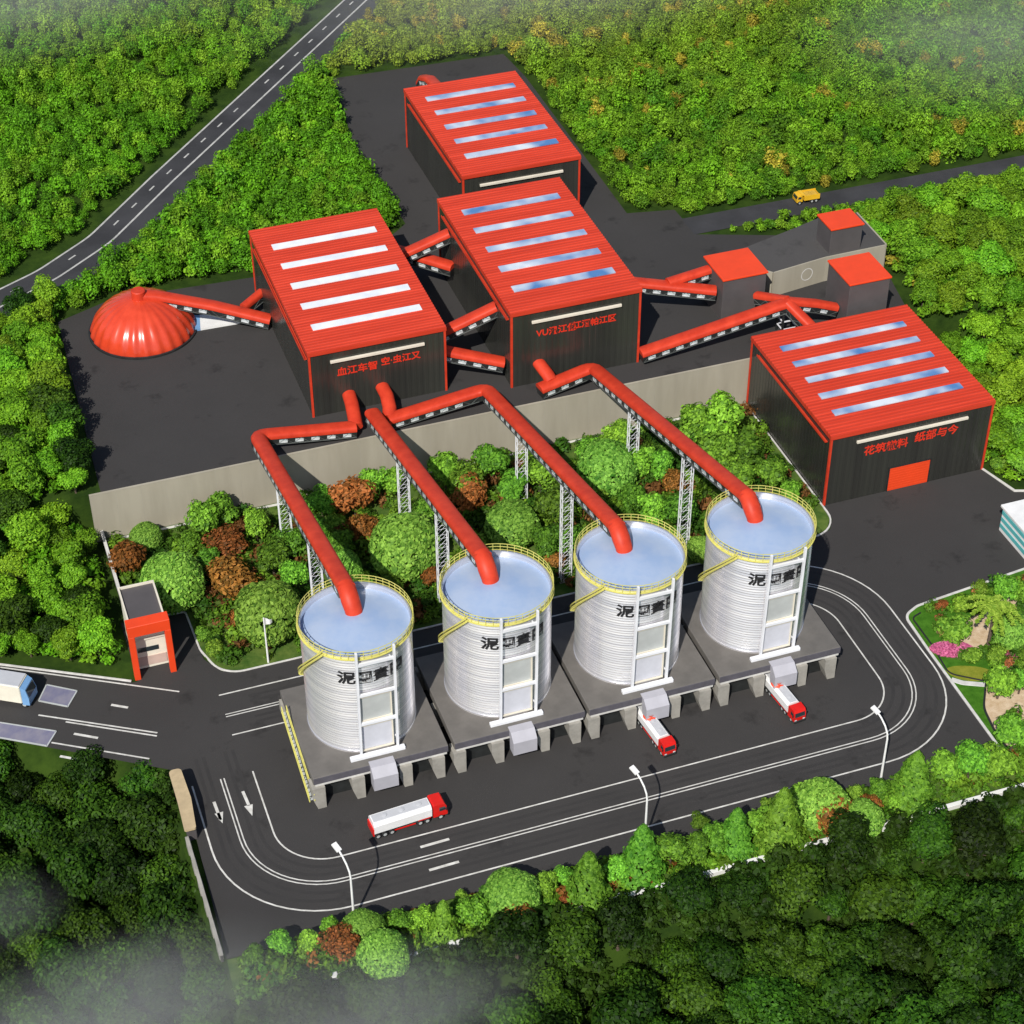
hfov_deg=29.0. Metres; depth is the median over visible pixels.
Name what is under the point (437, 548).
trestle tower
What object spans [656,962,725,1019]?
forest tree
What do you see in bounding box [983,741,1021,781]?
leafy tree
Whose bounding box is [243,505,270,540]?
leafy tree
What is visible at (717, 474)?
conveyor
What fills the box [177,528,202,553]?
leafy tree
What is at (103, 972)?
forest tree
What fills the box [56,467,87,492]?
forest tree
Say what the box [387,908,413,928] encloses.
leafy tree
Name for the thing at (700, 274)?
conveyor
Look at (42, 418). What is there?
forest tree
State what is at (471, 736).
loading platform
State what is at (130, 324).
storage dome
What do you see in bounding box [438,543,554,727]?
silo
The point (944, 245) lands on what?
forest tree
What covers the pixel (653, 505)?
leafy tree
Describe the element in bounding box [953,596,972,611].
shrub
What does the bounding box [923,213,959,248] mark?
forest tree
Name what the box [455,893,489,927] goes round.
leafy tree
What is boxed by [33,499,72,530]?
forest tree
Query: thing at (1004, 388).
forest tree
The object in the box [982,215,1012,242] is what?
forest tree
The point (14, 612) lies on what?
forest tree
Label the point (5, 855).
forest tree
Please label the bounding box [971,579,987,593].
shrub
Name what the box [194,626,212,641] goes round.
shrub
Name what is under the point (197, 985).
forest tree
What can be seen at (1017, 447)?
forest tree
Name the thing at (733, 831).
cone tree
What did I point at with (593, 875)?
cone tree
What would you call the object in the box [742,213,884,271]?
terrace asphalt
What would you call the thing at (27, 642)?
forest tree
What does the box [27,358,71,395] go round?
forest tree
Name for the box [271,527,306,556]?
leafy tree
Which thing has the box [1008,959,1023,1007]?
forest tree
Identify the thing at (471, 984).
forest tree
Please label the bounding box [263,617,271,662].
street lamp
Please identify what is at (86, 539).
forest tree
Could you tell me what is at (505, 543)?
clipped tree
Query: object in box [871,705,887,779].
street lamp
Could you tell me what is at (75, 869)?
forest tree
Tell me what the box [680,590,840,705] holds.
loading platform
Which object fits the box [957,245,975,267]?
forest tree
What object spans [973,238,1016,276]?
forest tree
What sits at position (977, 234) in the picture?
forest tree
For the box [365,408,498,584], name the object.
conveyor
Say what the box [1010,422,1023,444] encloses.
leafy tree
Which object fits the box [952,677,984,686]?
white path
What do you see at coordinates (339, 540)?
leafy tree
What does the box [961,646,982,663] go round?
shrub
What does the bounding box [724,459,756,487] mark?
leafy tree
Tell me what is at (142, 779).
forest tree
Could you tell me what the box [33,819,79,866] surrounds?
forest tree
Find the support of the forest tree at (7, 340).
on the terrain at (45, 762)
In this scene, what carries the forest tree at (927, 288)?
on the terrain at (45, 762)
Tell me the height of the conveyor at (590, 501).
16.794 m
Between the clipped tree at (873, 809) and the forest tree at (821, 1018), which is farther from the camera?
the clipped tree at (873, 809)
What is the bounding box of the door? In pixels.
[885,458,931,491]
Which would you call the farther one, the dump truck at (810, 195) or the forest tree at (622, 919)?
the dump truck at (810, 195)
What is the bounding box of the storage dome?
[88,287,196,359]
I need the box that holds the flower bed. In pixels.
[928,640,970,659]
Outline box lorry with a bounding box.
[0,670,37,706]
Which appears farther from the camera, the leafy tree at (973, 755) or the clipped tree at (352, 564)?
the clipped tree at (352, 564)
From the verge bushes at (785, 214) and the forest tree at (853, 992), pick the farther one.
the verge bushes at (785, 214)
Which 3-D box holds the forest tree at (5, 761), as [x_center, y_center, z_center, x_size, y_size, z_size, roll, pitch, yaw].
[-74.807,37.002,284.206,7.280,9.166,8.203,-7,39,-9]
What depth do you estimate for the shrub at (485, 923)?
254.32 m
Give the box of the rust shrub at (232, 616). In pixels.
[229,608,245,630]
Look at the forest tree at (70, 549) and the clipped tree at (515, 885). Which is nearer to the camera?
the clipped tree at (515, 885)
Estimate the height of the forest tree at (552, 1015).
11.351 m
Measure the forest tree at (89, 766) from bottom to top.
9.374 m
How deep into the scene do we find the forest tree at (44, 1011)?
249.28 m
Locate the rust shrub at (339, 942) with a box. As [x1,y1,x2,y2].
[316,921,360,963]
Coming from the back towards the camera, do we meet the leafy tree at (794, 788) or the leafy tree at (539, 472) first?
the leafy tree at (539, 472)
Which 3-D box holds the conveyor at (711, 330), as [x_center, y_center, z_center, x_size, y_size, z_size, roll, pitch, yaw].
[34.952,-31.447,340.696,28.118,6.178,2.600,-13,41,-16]
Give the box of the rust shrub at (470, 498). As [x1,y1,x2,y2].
[448,470,487,513]
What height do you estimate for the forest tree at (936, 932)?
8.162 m
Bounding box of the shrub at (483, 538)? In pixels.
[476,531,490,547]
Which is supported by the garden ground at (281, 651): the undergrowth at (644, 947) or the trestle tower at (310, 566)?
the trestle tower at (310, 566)
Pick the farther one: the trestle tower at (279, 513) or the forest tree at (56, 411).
the forest tree at (56, 411)
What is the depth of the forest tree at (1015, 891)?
262.99 m
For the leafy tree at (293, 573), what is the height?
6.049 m
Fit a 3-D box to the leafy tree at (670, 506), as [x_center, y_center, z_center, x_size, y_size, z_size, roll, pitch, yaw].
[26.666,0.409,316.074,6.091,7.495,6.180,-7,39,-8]
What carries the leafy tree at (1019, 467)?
on the terrain at (45, 762)
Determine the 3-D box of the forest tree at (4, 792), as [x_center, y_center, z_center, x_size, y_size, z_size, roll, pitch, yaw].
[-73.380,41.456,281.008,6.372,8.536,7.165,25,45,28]
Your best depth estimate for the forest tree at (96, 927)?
259.19 m
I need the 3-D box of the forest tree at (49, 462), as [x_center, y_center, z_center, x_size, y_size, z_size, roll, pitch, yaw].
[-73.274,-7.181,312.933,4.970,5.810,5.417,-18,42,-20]
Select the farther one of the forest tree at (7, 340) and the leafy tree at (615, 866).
the forest tree at (7, 340)
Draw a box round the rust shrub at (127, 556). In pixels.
[106,539,146,574]
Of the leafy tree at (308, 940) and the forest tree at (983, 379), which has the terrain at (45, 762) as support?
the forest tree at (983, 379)
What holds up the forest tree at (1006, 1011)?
on the terrain at (45, 762)
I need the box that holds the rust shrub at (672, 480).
[660,468,687,492]
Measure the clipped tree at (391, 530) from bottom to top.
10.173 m
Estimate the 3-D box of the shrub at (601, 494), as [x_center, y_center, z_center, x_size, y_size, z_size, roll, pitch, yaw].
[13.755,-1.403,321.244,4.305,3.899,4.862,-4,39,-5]
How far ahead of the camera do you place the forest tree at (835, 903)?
262.24 m
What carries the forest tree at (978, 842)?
on the terrain at (45, 762)
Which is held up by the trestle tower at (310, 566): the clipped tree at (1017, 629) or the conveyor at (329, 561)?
the conveyor at (329, 561)
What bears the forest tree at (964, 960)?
on the terrain at (45, 762)
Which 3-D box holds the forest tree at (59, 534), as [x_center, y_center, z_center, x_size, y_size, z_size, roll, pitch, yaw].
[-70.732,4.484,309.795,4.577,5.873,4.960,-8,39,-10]
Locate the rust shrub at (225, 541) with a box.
[201,522,249,556]
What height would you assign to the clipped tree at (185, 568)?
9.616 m
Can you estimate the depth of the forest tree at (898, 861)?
264.04 m
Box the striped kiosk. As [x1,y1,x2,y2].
[999,499,1023,557]
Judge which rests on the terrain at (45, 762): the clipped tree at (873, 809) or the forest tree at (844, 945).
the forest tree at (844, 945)
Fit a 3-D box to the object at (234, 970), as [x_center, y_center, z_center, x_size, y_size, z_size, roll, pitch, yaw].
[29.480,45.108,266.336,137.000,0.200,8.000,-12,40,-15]
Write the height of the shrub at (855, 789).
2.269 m
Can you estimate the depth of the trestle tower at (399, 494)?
313.49 m
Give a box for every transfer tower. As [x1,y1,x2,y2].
[703,248,767,318]
[816,208,864,253]
[825,252,891,318]
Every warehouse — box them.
[248,208,446,417]
[403,71,580,203]
[437,177,642,387]
[746,304,995,505]
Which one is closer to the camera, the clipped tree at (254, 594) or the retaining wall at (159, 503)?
the clipped tree at (254, 594)
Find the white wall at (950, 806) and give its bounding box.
[331,783,1023,984]
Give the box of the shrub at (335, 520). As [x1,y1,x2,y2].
[325,512,348,530]
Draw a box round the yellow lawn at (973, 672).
[946,666,987,680]
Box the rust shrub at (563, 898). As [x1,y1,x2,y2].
[559,893,576,906]
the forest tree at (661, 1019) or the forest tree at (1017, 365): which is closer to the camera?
the forest tree at (661, 1019)
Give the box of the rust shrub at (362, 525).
[344,512,378,543]
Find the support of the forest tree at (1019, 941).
on the terrain at (45, 762)
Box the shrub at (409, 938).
[406,935,415,949]
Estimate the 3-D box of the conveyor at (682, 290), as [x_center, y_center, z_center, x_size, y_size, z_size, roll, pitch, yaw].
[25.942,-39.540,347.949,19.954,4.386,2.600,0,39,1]
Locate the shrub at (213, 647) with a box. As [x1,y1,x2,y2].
[205,639,223,657]
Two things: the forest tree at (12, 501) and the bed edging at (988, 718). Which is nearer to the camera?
the bed edging at (988, 718)
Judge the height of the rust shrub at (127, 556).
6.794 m
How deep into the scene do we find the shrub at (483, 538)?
312.24 m
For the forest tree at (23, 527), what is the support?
on the terrain at (45, 762)
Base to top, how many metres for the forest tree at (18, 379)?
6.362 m
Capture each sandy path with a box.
[961,612,992,647]
[985,647,1023,745]
[1001,597,1016,613]
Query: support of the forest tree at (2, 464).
on the terrain at (45, 762)
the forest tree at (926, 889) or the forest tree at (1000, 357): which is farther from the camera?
the forest tree at (1000, 357)
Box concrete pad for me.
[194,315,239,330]
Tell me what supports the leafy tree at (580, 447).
on the garden ground at (281, 651)
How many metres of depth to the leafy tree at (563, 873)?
258.22 m
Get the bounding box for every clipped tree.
[129,521,162,552]
[139,551,206,614]
[234,580,302,647]
[336,548,362,581]
[340,908,386,944]
[355,927,410,980]
[368,512,442,582]
[482,866,541,918]
[483,498,540,549]
[488,541,516,552]
[576,438,638,496]
[687,535,705,563]
[794,777,849,831]
[844,797,885,836]
[992,613,1023,649]
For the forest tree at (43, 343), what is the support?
on the terrain at (45, 762)
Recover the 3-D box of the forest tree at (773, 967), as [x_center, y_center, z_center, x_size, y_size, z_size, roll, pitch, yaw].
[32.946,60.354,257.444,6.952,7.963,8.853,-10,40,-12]
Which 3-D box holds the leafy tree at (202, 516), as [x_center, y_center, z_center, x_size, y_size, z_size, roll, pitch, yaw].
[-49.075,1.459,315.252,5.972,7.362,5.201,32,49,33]
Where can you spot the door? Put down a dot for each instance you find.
(917, 472)
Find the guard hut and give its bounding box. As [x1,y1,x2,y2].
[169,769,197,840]
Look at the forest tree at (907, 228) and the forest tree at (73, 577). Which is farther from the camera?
the forest tree at (907, 228)
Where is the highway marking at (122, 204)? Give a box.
[0,0,366,307]
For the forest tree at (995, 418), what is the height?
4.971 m
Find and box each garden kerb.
[168,410,830,671]
[906,568,1023,748]
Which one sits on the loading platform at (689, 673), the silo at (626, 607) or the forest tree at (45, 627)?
the silo at (626, 607)
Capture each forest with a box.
[0,0,320,275]
[53,53,401,310]
[324,0,1023,212]
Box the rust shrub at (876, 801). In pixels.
[860,794,883,809]
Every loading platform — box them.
[279,671,447,808]
[414,649,584,772]
[551,620,714,738]
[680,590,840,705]
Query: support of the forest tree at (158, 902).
on the terrain at (45, 762)
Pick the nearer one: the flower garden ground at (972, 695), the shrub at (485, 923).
the shrub at (485, 923)
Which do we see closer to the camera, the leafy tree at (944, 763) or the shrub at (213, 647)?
the leafy tree at (944, 763)
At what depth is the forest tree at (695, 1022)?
244.90 m
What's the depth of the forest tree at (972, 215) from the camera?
366.96 m
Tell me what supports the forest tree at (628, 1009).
on the terrain at (45, 762)
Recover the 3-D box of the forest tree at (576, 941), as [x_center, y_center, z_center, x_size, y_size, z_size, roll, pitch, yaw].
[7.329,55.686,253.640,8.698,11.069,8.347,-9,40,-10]
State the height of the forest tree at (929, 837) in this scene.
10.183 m
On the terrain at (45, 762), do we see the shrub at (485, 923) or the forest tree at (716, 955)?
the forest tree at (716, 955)
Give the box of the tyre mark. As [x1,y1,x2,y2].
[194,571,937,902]
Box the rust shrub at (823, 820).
[813,792,851,836]
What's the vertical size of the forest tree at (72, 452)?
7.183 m
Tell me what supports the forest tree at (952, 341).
on the terrain at (45, 762)
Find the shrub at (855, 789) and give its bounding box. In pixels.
[846,784,862,799]
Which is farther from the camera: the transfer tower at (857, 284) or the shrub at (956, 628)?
the transfer tower at (857, 284)
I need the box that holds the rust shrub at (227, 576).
[204,555,260,599]
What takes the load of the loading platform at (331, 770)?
on the asphalt at (902, 551)
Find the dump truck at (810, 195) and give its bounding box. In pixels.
[793,188,819,204]
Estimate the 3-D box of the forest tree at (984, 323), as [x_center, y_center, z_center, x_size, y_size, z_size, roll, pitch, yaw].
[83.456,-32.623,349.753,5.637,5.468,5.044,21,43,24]
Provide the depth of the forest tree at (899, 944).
257.13 m
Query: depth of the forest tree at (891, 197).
371.86 m
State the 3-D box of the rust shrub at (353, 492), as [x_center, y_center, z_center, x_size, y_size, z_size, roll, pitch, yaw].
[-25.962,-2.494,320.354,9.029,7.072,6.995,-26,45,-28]
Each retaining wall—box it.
[89,358,749,541]
[765,212,886,293]
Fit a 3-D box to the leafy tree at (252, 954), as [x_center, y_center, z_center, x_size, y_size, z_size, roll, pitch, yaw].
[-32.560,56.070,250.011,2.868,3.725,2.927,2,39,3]
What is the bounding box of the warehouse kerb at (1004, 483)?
[982,468,1023,491]
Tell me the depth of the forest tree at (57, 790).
279.20 m
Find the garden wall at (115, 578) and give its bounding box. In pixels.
[100,530,120,601]
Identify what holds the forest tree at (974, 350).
on the terrain at (45, 762)
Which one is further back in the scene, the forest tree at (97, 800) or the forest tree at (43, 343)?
the forest tree at (43, 343)
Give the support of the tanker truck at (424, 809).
on the asphalt at (902, 551)
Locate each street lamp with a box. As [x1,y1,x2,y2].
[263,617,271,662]
[331,842,354,910]
[629,765,647,823]
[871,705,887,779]
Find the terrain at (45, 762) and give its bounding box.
[0,0,1023,1023]
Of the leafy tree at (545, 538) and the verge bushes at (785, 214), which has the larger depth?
the verge bushes at (785, 214)
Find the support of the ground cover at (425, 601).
on the garden ground at (281, 651)
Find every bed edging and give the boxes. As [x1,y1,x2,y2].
[913,612,982,680]
[983,668,1006,746]
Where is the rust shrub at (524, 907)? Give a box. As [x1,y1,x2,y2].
[497,901,535,928]
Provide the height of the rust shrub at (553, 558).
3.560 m
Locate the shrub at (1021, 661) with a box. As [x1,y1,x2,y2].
[1018,648,1023,665]
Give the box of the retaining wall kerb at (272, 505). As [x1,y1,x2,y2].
[107,417,680,540]
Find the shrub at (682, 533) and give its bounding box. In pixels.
[670,525,688,541]
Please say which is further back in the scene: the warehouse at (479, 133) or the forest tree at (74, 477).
the warehouse at (479, 133)
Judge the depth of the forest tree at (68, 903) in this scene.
264.12 m
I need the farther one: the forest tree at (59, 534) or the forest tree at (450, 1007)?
the forest tree at (59, 534)
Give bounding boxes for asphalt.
[0,469,1023,958]
[58,54,904,491]
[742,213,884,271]
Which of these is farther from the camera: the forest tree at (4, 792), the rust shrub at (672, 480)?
the rust shrub at (672, 480)
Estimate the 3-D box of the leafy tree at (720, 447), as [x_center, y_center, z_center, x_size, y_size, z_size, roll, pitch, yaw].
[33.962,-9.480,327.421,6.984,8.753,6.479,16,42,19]
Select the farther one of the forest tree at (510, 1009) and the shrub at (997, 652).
the shrub at (997, 652)
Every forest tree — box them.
[0,311,7,329]
[0,319,31,345]
[0,334,14,346]
[0,344,27,374]
[0,367,32,395]
[0,384,7,398]
[0,396,33,425]
[0,416,14,429]
[0,424,20,441]
[0,430,38,467]
[0,454,6,471]
[0,475,14,495]
[0,489,30,525]
[0,540,5,558]
[0,548,29,579]
[0,572,20,600]
[0,593,32,640]
[0,628,12,656]
[0,739,14,786]
[0,785,17,807]
[0,796,16,848]
[0,800,59,851]
[0,842,9,870]
[0,852,42,893]
[0,882,62,940]
[0,947,22,976]
[0,968,30,1023]
[1,286,35,316]
[2,343,29,368]
[2,385,25,405]
[4,303,38,329]
[4,508,49,555]
[5,769,43,804]
[5,993,63,1023]
[6,454,45,496]
[8,928,69,972]
[11,628,41,656]
[20,426,47,456]
[22,336,54,361]
[24,380,74,414]
[25,345,66,371]
[26,322,55,340]
[26,556,53,589]
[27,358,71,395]
[28,409,51,436]
[28,576,64,615]
[29,298,53,322]
[30,614,67,643]
[31,273,60,307]
[32,770,77,818]
[32,937,94,996]
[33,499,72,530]
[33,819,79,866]
[34,446,63,481]
[38,400,86,429]
[44,893,85,940]
[45,522,71,548]
[45,841,108,905]
[46,418,77,448]
[47,598,71,624]
[49,538,87,570]
[50,625,81,661]
[51,435,95,471]
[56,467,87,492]
[56,560,87,589]
[58,590,103,633]
[59,907,119,954]
[60,744,108,793]
[62,583,94,602]
[64,780,128,832]
[70,527,99,555]
[73,817,136,864]
[76,615,115,657]
[81,936,135,992]
[88,848,150,901]
[108,889,148,934]
[114,790,179,855]
[117,758,159,800]
[123,933,172,977]
[132,959,191,1022]
[138,852,181,892]
[138,874,197,949]
[171,922,212,971]
[174,990,225,1023]
[179,960,227,1003]
[269,968,338,1023]
[344,974,401,1022]
[412,978,487,1023]
[452,954,498,1008]
[483,992,554,1023]
[485,906,550,959]
[523,964,564,1014]
[535,1010,572,1023]
[539,904,600,975]
[540,988,583,1023]
[589,984,660,1023]
[594,892,644,950]
[612,963,662,1012]
[648,1013,686,1023]
[651,936,702,975]
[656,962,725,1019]
[661,864,718,916]
[684,1007,735,1023]
[690,931,747,989]
[690,1018,712,1023]
[713,980,755,1023]
[714,866,767,911]
[735,971,806,1023]
[737,941,788,984]
[754,916,809,965]
[768,860,825,922]
[784,955,832,990]
[785,983,840,1023]
[803,922,828,957]
[809,883,849,920]
[809,1010,853,1023]
[814,953,895,1023]
[818,927,876,976]
[826,807,873,868]
[847,868,918,924]
[847,919,888,969]
[859,198,889,223]
[868,992,943,1023]
[869,218,891,237]
[872,835,916,879]
[876,922,931,973]
[878,971,930,1014]
[881,185,918,215]
[889,219,902,237]
[893,193,930,225]
[893,870,943,925]
[894,217,921,252]
[899,234,941,275]
[905,799,954,864]
[909,276,939,305]
[910,181,944,212]
[910,990,953,1022]
[912,258,945,287]
[916,212,950,231]
[916,914,957,962]
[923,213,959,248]
[930,975,984,1011]
[931,197,957,220]
[932,243,949,249]
[932,247,963,274]
[932,907,995,992]
[934,875,970,923]
[937,281,966,314]
[938,331,963,352]
[939,1002,994,1023]
[943,171,978,207]
[944,880,1012,942]
[948,800,1010,875]
[950,223,973,247]
[956,206,988,227]
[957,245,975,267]
[957,261,983,292]
[958,335,989,363]
[960,358,986,375]
[964,183,1010,214]
[964,222,992,250]
[967,174,998,198]
[969,312,999,338]
[972,274,1004,312]
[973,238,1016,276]
[973,372,992,390]
[976,878,1023,934]
[979,174,1001,188]
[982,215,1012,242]
[982,935,1023,989]
[984,341,1012,371]
[985,210,1010,223]
[985,369,1023,414]
[986,989,1023,1023]
[987,417,1015,453]
[991,416,999,423]
[994,324,1023,353]
[997,163,1023,191]
[997,404,1023,431]
[998,183,1023,210]
[998,277,1023,307]
[1000,225,1023,254]
[1003,355,1023,380]
[1003,440,1023,466]
[1003,789,1023,832]
[1004,904,1023,940]
[1005,216,1023,228]
[1006,244,1023,274]
[1007,841,1023,884]
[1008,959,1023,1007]
[1009,200,1023,218]
[1009,310,1023,333]
[1011,926,1023,957]
[1016,377,1023,405]
[1016,430,1023,443]
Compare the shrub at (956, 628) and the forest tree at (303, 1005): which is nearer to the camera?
the forest tree at (303, 1005)
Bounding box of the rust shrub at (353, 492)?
[327,474,378,514]
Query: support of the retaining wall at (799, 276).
on the terrace asphalt at (212, 398)
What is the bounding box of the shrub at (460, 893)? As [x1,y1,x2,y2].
[454,888,468,904]
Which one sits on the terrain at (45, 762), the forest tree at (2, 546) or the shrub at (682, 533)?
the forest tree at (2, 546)
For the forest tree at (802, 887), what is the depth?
259.86 m
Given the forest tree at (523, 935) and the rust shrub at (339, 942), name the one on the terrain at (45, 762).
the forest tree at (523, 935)
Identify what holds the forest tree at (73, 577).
on the terrain at (45, 762)
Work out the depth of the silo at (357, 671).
268.09 m
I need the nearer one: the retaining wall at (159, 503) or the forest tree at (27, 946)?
the forest tree at (27, 946)
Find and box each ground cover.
[106,401,819,666]
[231,745,1023,1004]
[924,574,1023,720]
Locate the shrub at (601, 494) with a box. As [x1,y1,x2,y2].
[594,488,609,504]
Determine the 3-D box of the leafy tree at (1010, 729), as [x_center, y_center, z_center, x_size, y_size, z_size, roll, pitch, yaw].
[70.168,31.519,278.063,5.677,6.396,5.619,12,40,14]
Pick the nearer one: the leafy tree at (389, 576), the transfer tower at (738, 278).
the leafy tree at (389, 576)
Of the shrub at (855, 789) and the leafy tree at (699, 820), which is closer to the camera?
the leafy tree at (699, 820)
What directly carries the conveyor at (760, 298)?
attached to the transfer tower at (738, 278)
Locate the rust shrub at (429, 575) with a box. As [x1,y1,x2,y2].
[420,566,440,588]
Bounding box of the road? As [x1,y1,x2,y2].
[682,155,1023,233]
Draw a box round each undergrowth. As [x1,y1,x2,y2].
[0,19,398,664]
[0,769,1023,1023]
[840,169,1023,480]
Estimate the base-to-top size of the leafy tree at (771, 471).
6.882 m
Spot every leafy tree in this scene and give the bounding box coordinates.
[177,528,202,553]
[183,499,219,534]
[195,546,220,576]
[205,490,240,526]
[242,942,263,966]
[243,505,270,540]
[256,535,290,573]
[265,928,295,955]
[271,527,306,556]
[278,559,309,586]
[298,928,321,952]
[302,515,334,537]
[305,483,336,516]
[319,914,339,935]
[328,529,355,551]
[358,466,390,503]
[376,571,403,592]
[380,466,404,497]
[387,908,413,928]
[410,903,431,929]
[425,451,459,493]
[447,458,485,498]
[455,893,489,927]
[471,443,510,484]
[479,884,493,895]
[497,467,529,499]
[521,458,556,493]
[530,523,565,558]
[533,481,576,526]
[533,870,558,896]
[554,864,575,888]
[556,524,586,555]
[574,436,597,456]
[598,418,633,448]
[603,854,630,883]
[616,482,645,510]
[627,445,654,478]
[636,491,664,525]
[648,448,674,481]
[653,832,692,865]
[661,494,698,527]
[679,402,710,442]
[683,830,709,862]
[690,810,710,831]
[697,389,744,437]
[697,431,738,465]
[702,820,729,854]
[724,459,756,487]
[732,426,769,466]
[745,804,774,834]
[755,457,787,491]
[780,479,801,501]
[790,781,807,810]
[868,777,890,800]
[887,792,904,808]
[926,747,964,782]
[955,738,990,778]
[983,661,1020,698]
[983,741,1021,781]
[993,573,1019,600]
[993,712,1023,750]
[994,419,1018,455]
[1006,449,1023,479]
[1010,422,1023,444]
[1010,668,1023,693]
[1013,582,1023,602]
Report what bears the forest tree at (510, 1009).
on the terrain at (45, 762)
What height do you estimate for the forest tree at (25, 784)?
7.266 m
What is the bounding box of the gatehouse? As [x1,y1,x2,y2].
[117,580,176,680]
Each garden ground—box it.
[109,404,829,669]
[909,570,1023,748]
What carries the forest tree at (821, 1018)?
on the terrain at (45, 762)
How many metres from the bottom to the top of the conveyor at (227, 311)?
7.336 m
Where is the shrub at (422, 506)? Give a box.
[411,497,435,519]
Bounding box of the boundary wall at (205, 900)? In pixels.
[185,836,223,962]
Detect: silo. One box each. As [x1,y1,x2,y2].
[296,575,415,762]
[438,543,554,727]
[570,514,686,694]
[698,485,816,661]
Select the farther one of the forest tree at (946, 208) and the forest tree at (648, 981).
the forest tree at (946, 208)
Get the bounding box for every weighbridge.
[0,722,56,746]
[38,684,77,706]
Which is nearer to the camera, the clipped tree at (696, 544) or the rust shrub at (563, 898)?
the rust shrub at (563, 898)
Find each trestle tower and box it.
[276,490,291,531]
[307,544,323,596]
[396,463,410,512]
[434,513,449,609]
[515,436,527,499]
[558,484,573,583]
[626,412,639,478]
[677,458,693,553]
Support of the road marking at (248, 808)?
on the asphalt at (902, 551)
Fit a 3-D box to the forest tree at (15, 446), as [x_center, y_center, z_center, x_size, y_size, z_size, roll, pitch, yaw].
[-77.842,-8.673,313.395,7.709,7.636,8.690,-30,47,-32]
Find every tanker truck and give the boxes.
[367,792,448,838]
[636,705,676,757]
[764,672,806,723]
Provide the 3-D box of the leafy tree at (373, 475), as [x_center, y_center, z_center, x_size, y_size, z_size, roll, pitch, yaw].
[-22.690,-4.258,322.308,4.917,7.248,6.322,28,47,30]
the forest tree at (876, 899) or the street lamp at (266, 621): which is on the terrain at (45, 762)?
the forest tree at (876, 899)
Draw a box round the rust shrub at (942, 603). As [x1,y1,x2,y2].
[933,598,948,610]
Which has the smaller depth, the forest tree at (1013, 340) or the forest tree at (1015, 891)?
the forest tree at (1015, 891)
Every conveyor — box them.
[143,290,270,328]
[240,289,262,309]
[251,390,362,615]
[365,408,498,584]
[376,382,632,553]
[399,245,453,276]
[401,228,449,261]
[416,74,440,85]
[445,301,497,341]
[446,345,504,372]
[533,359,762,522]
[634,277,716,300]
[639,297,790,362]
[665,265,711,284]
[753,291,789,305]
[785,300,814,326]
[788,296,838,316]
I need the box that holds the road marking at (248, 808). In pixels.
[0,566,946,911]
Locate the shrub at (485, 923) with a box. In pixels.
[477,916,493,932]
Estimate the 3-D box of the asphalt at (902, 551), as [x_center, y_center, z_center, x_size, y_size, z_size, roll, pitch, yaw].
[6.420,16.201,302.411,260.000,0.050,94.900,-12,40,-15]
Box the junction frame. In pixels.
[775,315,796,329]
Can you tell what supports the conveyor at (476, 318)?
attached to the warehouse at (542, 266)
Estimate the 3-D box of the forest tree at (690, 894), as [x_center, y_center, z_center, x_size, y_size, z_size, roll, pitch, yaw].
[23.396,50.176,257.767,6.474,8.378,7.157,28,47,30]
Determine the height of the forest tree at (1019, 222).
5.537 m
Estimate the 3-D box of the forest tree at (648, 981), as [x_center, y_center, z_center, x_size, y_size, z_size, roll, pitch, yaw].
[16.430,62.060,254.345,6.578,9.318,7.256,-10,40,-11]
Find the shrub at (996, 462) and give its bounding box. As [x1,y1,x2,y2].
[989,457,1004,471]
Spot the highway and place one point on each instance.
(125, 214)
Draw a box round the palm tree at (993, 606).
[966,594,1023,645]
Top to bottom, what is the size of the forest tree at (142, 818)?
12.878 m
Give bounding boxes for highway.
[0,0,379,314]
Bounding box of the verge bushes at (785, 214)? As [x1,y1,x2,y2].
[730,166,1023,231]
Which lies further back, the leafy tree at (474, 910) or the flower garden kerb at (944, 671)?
the flower garden kerb at (944, 671)
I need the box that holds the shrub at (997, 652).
[986,645,1006,661]
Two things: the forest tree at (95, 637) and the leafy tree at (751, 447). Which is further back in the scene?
the leafy tree at (751, 447)
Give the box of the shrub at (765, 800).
[760,797,773,805]
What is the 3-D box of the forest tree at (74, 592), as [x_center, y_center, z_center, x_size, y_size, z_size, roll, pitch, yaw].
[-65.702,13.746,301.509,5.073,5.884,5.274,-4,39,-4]
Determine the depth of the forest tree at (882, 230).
365.92 m
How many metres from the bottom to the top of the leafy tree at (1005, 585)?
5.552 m
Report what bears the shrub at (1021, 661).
on the flower garden ground at (972, 695)
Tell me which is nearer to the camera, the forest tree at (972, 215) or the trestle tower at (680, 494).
the trestle tower at (680, 494)
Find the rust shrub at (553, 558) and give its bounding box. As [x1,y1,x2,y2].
[544,551,567,567]
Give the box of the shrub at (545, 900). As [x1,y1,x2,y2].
[541,896,552,907]
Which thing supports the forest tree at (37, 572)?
on the terrain at (45, 762)
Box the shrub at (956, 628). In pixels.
[936,613,972,646]
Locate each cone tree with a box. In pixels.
[424,899,463,950]
[565,850,613,917]
[618,823,670,891]
[717,807,758,862]
[753,787,810,861]
[888,750,935,819]
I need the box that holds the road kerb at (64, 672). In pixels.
[0,663,131,681]
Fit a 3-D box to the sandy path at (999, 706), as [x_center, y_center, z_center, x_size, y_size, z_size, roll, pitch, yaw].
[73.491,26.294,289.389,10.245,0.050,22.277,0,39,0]

